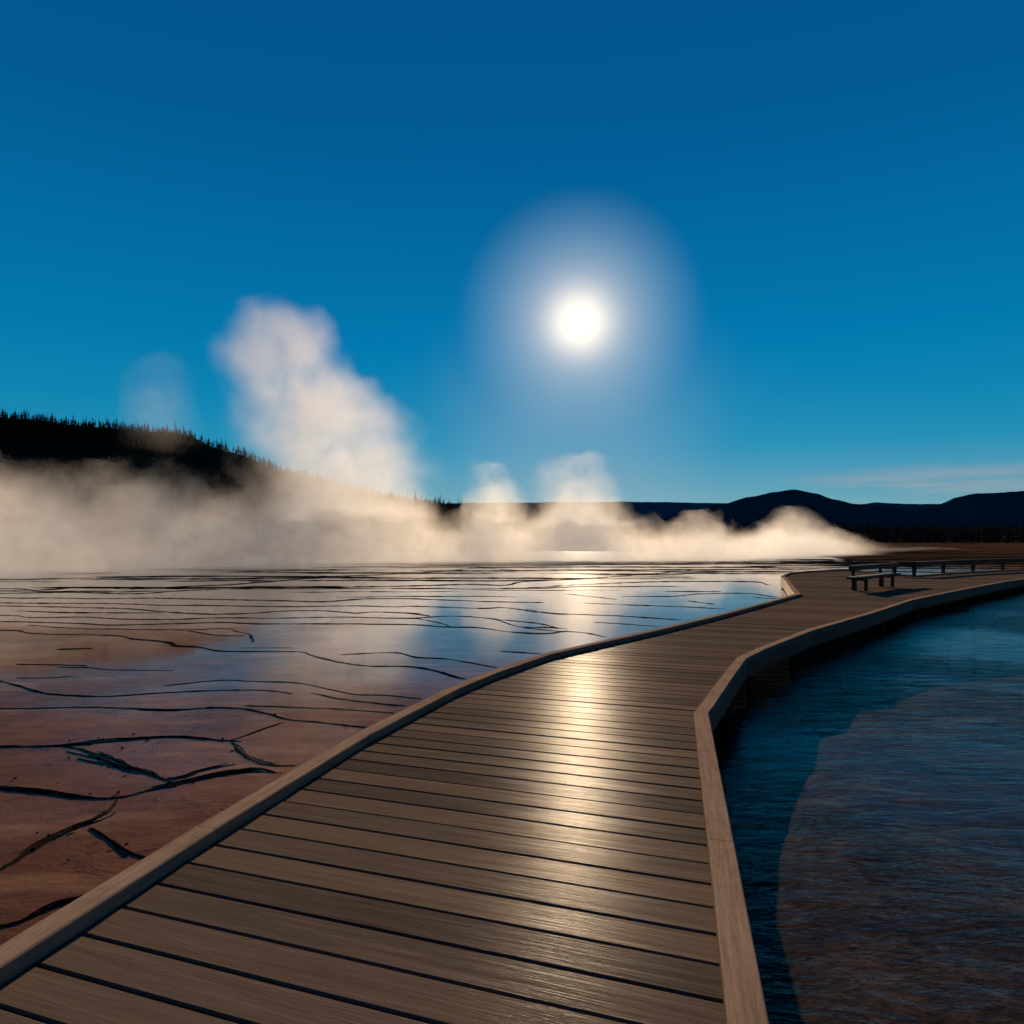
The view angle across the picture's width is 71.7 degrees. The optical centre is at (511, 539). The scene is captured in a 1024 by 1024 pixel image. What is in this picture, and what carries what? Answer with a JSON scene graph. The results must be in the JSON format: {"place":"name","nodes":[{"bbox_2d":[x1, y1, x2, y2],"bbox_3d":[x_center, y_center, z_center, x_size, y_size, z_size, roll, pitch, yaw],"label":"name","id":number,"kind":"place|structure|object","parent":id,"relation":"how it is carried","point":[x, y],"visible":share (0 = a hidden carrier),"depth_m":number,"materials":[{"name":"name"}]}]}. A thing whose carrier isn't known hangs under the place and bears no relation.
{"place":"outdoors","nodes":[
{"label":"outdoors","id":0,"kind":"place"},
{"bbox_2d":[0,418,722,543],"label":"hill","id":1,"kind":"structure","parent":0,"point":[94,486],"depth_m":433.82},
{"bbox_2d":[0,407,699,543],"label":"hillside forest","id":2,"kind":"object","parent":1,"relation":"on","point":[573,531],"visible":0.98,"depth_m":417.49,"materials":[{"name":"plant"}]},
{"bbox_2d":[0,551,1009,624],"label":"hot spring water","id":3,"kind":"structure","parent":0,"point":[733,594],"depth_m":29.59,"materials":[{"name":"liquid"}]},
{"bbox_2d":[0,540,1023,944],"bbox_3d":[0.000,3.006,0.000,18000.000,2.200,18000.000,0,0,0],"label":"ground","id":4,"kind":"structure","parent":0,"point":[140,824],"depth_m":8.91,"materials":[{"name":"brown soil"}]},
{"bbox_2d":[0,569,1023,1023],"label":"boardwalk","id":5,"kind":"structure","parent":4,"relation":"on","point":[544,839],"depth_m":3.20,"materials":[{"name":"brown wood"}]},
{"bbox_2d":[846,563,900,590],"bbox_3d":[11.526,1.123,22.176,0.548,0.755,4.883,0,0,44],"label":"bench","id":6,"kind":"object","parent":5,"relation":"on","point":[865,578],"visible":1,"depth_m":21.55,"materials":[{"name":"brown wood"}]},
{"bbox_2d":[891,558,1023,576],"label":"bench","id":7,"kind":"object","parent":5,"relation":"on","point":[944,563],"visible":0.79,"depth_m":31.20,"materials":[{"name":"brown wood"}]},
{"bbox_2d":[0,551,1023,927],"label":"terrace ridges","id":8,"kind":"object","parent":4,"relation":"on","point":[788,565],"visible":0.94,"depth_m":17.05,"materials":[{"name":"brown stone"}]},
{"bbox_2d":[399,520,1023,542],"bbox_3d":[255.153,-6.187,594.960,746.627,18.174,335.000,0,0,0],"label":"valley forest","id":9,"kind":"object","parent":4,"relation":"on","point":[879,534],"visible":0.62,"depth_m":452.71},
{"bbox_2d":[0,0,1023,503],"label":"sky","id":10,"kind":"structure","parent":0,"point":[470,251],"materials":[{"name":"blue"}]},
{"bbox_2d":[428,501,936,528],"bbox_3d":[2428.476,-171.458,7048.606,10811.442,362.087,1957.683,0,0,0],"label":"hill","id":11,"kind":"structure","parent":0,"point":[642,513],"depth_m":6420.39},
{"bbox_2d":[634,489,914,536],"bbox_3d":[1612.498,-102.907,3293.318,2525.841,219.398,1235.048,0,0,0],"label":"hill","id":12,"kind":"structure","parent":0,"point":[780,509],"depth_m":2929.71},
{"bbox_2d":[713,603,1023,1023],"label":"pool bed","id":13,"kind":"object","parent":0,"point":[941,803],"visible":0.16,"depth_m":4.84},
{"bbox_2d":[722,587,1023,948],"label":"pool water","id":14,"kind":"structure","parent":0,"point":[1002,598],"depth_m":10.56,"materials":[{"name":"blue liquid"}]},
{"bbox_2d":[862,502,932,510],"bbox_3d":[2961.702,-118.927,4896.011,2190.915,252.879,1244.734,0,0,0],"label":"hill","id":15,"kind":"structure","parent":0,"point":[913,507],"depth_m":4570.15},
{"bbox_2d":[821,491,1023,540],"bbox_3d":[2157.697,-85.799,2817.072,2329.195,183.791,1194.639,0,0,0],"label":"hill","id":16,"kind":"structure","parent":0,"point":[1003,509],"depth_m":2436.27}
]}

